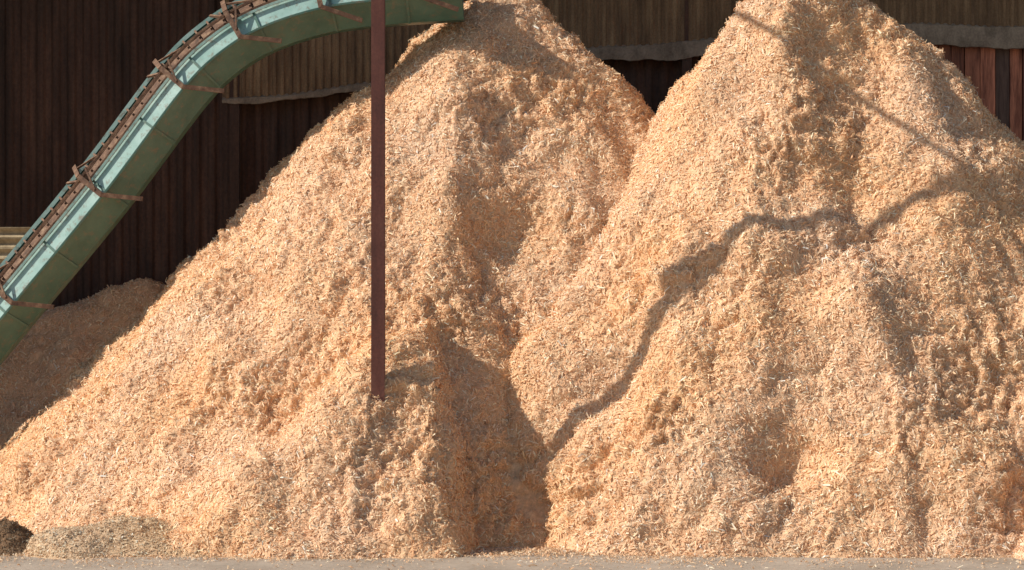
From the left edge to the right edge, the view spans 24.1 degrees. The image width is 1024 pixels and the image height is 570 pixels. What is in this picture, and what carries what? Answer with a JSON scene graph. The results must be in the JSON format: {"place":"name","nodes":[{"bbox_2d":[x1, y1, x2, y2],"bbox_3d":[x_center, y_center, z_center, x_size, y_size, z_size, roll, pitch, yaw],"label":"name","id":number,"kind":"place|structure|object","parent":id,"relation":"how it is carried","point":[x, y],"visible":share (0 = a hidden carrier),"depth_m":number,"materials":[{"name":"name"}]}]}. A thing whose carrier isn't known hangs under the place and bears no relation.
{"place":"outdoors","nodes":[
{"label":"outdoors","id":0,"kind":"place"},
{"bbox_2d":[0,227,30,263],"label":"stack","id":1,"kind":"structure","parent":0,"point":[11,238],"depth_m":49.00,"materials":[{"name":"beige wood"}]},
{"bbox_2d":[0,547,1023,569],"bbox_3d":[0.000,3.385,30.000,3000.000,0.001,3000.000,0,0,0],"label":"ground","id":2,"kind":"structure","parent":0,"point":[476,562],"depth_m":29.07,"materials":[{"name":"concrete"}]},
{"bbox_2d":[0,517,33,555],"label":"bark heap","id":3,"kind":"object","parent":2,"relation":"on","point":[14,536],"visible":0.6,"depth_m":30.29,"materials":[{"name":"brown wood"}]},
{"bbox_2d":[0,277,165,446],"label":"wood shavings pile","id":4,"kind":"object","parent":2,"relation":"on","point":[53,347],"visible":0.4,"depth_m":38.62,"materials":[{"name":"brown wood"}]},
{"bbox_2d":[22,514,219,558],"bbox_3d":[-4.802,3.304,30.900,4.397,0.704,3.401,0,0,0],"label":"chaff heap","id":5,"kind":"object","parent":2,"relation":"on","point":[121,535],"visible":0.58,"depth_m":30.17,"materials":[{"name":"brown wood"}]},
{"bbox_2d":[0,0,463,364],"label":"conveyor","id":6,"kind":"object","parent":2,"relation":"on","point":[198,68],"visible":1,"depth_m":35.34,"materials":[{"name":"green metal"}]},
{"bbox_2d":[0,0,654,558],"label":"wood shavings pile","id":7,"kind":"object","parent":2,"relation":"on","point":[214,396],"visible":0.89,"depth_m":33.20,"materials":[{"name":"beige wood"}]},
{"bbox_2d":[371,0,384,401],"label":"steel column","id":8,"kind":"structure","parent":2,"relation":"on","point":[377,197],"depth_m":31.14,"materials":[{"name":"brown metal"}]},
{"bbox_2d":[0,545,1022,569],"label":"scattered shavings","id":9,"kind":"object","parent":2,"relation":"on","point":[545,549],"visible":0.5,"depth_m":29.65,"materials":[{"name":"brown wood"}]},
{"bbox_2d":[0,0,1023,311],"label":"timber shed","id":10,"kind":"structure","parent":2,"relation":"on","point":[74,74],"depth_m":40.02,"materials":[{"name":"brown wood"}]},
{"bbox_2d":[506,0,1023,557],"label":"wood shavings pile","id":11,"kind":"object","parent":2,"relation":"on","point":[788,316],"visible":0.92,"depth_m":31.86,"materials":[{"name":"beige wood"}]},
{"bbox_2d":[1013,532,1023,559],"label":"wood shavings pile","id":12,"kind":"object","parent":2,"relation":"on","point":[1019,551],"visible":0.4,"depth_m":29.81,"materials":[{"name":"beige wood"}]}
]}

